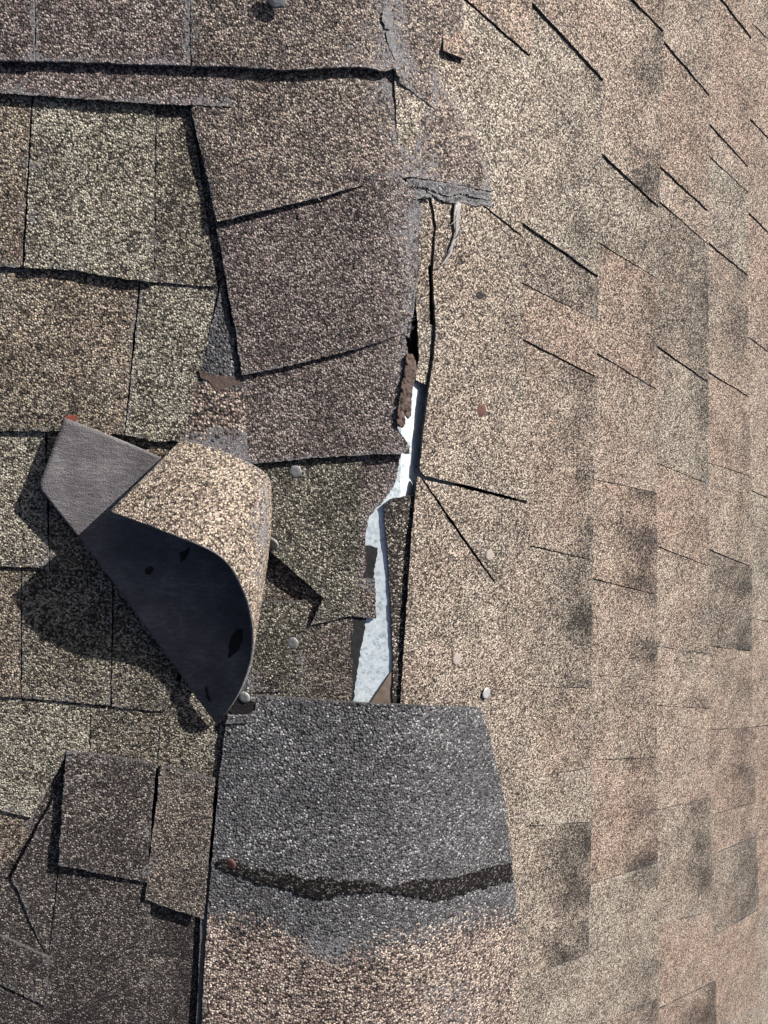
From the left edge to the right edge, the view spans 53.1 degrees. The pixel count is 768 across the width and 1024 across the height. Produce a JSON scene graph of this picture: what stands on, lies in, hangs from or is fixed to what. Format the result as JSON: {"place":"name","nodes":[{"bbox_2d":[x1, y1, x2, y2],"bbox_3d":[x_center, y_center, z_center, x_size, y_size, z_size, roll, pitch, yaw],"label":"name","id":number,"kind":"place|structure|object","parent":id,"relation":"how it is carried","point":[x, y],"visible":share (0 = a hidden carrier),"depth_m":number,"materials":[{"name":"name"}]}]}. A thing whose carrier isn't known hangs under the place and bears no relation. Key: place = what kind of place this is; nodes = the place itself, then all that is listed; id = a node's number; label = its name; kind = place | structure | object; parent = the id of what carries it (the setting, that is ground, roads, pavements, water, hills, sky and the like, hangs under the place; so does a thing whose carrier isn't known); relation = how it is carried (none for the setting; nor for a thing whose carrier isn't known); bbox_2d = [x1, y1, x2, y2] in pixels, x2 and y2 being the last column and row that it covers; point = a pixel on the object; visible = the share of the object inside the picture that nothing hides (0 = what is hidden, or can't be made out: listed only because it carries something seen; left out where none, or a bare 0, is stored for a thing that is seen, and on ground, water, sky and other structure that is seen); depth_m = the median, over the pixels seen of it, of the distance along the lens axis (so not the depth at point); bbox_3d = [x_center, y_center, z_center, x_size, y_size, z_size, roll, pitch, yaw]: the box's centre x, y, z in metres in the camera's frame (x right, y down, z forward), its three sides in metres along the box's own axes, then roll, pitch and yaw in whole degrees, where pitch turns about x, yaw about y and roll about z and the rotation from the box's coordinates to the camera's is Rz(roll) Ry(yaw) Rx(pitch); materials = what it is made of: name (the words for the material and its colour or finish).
{"place":"outdoors","nodes":[
{"label":"outdoors","id":0,"kind":"place"},
{"bbox_2d":[0,8,400,1023],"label":"roof slope","id":1,"kind":"structure","parent":0,"point":[112,276],"depth_m":0.74,"materials":[{"name":"brown stone"}]},
{"bbox_2d":[0,0,35,62],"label":"cap shingle","id":2,"kind":"object","parent":1,"relation":"on","point":[17,31],"visible":1,"depth_m":0.63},
{"bbox_2d":[35,0,190,66],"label":"cap shingle","id":3,"kind":"object","parent":1,"relation":"on","point":[139,32],"visible":1,"depth_m":0.64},
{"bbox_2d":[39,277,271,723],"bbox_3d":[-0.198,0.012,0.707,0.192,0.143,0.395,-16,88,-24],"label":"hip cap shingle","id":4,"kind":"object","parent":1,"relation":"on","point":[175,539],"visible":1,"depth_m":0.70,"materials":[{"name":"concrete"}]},
{"bbox_2d":[231,327,412,463],"bbox_3d":[-0.055,-0.112,0.718,0.167,0.082,0.122,-1,82,-23],"label":"hip cap shingle","id":5,"kind":"object","parent":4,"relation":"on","point":[345,403],"visible":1,"depth_m":0.72,"materials":[{"name":"brown stone"}]},
{"bbox_2d":[396,353,416,427],"bbox_3d":[0.022,-0.114,0.726,0.017,0.027,0.068,4,80,-22],"label":"dried sealant","id":6,"kind":"object","parent":5,"relation":"on","point":[404,407],"visible":1,"depth_m":0.72,"materials":[{"name":"brown"}]},
{"bbox_2d":[269,538,278,549],"bbox_3d":[-0.105,0.029,0.737,0.015,0.014,0.014,4,80,-22],"label":"nail","id":7,"kind":"object","parent":1,"relation":"on","point":[274,544],"visible":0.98,"depth_m":0.73,"materials":[{"name":"silver metal"}]},
{"bbox_2d":[287,637,298,648],"bbox_3d":[-0.092,0.130,0.764,0.011,0.013,0.011,4,80,-22],"label":"nail","id":8,"kind":"object","parent":1,"relation":"on","point":[293,642],"visible":1,"depth_m":0.76,"materials":[{"name":"silver metal"}]},
{"bbox_2d":[289,465,301,476],"bbox_3d":[-0.085,-0.038,0.731,0.012,0.013,0.011,4,80,-22],"label":"nail","id":9,"kind":"object","parent":1,"relation":"on","point":[295,471],"visible":1,"depth_m":0.73,"materials":[{"name":"silver metal"}]},
{"bbox_2d":[207,173,421,374],"bbox_3d":[-0.054,-0.225,0.699,0.180,0.098,0.162,-12,86,-24],"label":"hip cap shingle","id":10,"kind":"object","parent":1,"relation":"on","point":[325,276],"visible":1,"depth_m":0.69,"materials":[{"name":"brown stone"}]},
{"bbox_2d":[192,67,492,221],"bbox_3d":[-0.023,-0.341,0.697,0.289,0.082,0.128,-9,85,-24],"label":"hip cap shingle","id":11,"kind":"object","parent":10,"relation":"on","point":[270,139],"visible":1,"depth_m":0.67,"materials":[{"name":"brown stone"}]},
{"bbox_2d":[438,201,471,268],"bbox_3d":[0.069,-0.262,0.735,0.022,0.016,0.067,16,75,-20],"label":"fibre strand","id":12,"kind":"object","parent":11,"relation":"hanging from","point":[456,213],"visible":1,"depth_m":0.74,"materials":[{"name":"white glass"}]},
{"bbox_2d":[190,0,467,109],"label":"cap shingle","id":13,"kind":"object","parent":1,"relation":"on","point":[305,35],"visible":1,"depth_m":0.66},
{"bbox_2d":[267,0,286,8],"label":"nail","id":14,"kind":"object","parent":13,"relation":"on","point":[276,4],"visible":1,"depth_m":0.64,"materials":[{"name":"silver metal"}]},
{"bbox_2d":[353,380,454,702],"bbox_3d":[-0.004,0.048,0.778,0.185,0.149,0.350,-3,83,-24],"label":"metal flashing","id":15,"kind":"object","parent":1,"relation":"on","point":[374,669],"visible":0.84,"depth_m":0.77,"materials":[{"name":"silver metal"}]},
{"bbox_2d":[371,669,392,702],"bbox_3d":[-0.007,0.191,0.791,0.041,0.034,0.061,4,80,-22],"label":"wood splinter","id":16,"kind":"object","parent":15,"relation":"on","point":[383,694],"visible":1,"depth_m":0.79,"materials":[{"name":"brown wood"}]},
{"bbox_2d":[383,0,767,1023],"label":"roof slope","id":17,"kind":"structure","parent":0,"point":[589,324],"depth_m":1.00,"materials":[{"name":"brown stone"}]},
{"bbox_2d":[196,678,520,1023],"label":"hip cap shingle","id":18,"kind":"object","parent":17,"relation":"on","point":[368,878],"visible":1,"depth_m":0.83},
{"bbox_2d":[226,859,235,868],"bbox_3d":[-0.159,0.364,0.796,0.012,0.013,0.011,4,80,-22],"label":"nail","id":19,"kind":"object","parent":18,"relation":"on","point":[231,863],"visible":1,"depth_m":0.79,"materials":[{"name":"brown metal"}]},
{"bbox_2d":[239,692,249,702],"bbox_3d":[-0.139,0.184,0.763,0.011,0.012,0.011,4,80,-22],"label":"nail","id":20,"kind":"object","parent":18,"relation":"on","point":[244,697],"visible":0.98,"depth_m":0.76,"materials":[{"name":"silver metal"}]},
{"bbox_2d":[452,653,460,664],"bbox_3d":[0.077,0.160,0.835,0.012,0.014,0.013,4,80,-22],"label":"nail","id":21,"kind":"object","parent":17,"relation":"on","point":[456,658],"visible":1,"depth_m":0.83,"materials":[{"name":"silver metal"}]},
{"bbox_2d":[477,404,485,416],"bbox_3d":[0.100,-0.105,0.803,0.013,0.014,0.012,4,80,-22],"label":"nail","id":22,"kind":"object","parent":17,"relation":"on","point":[481,410],"visible":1,"depth_m":0.80,"materials":[{"name":"brown metal"}]},
{"bbox_2d":[482,687,489,698],"bbox_3d":[0.115,0.206,0.876,0.013,0.014,0.013,4,80,-22],"label":"nail","id":23,"kind":"object","parent":17,"relation":"on","point":[486,693],"visible":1,"depth_m":0.87,"materials":[{"name":"silver metal"}]},
{"bbox_2d":[485,549,492,560],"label":"nail","id":24,"kind":"object","parent":17,"relation":"on","point":[489,554],"visible":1,"depth_m":0.84,"materials":[{"name":"metal"}]}
]}

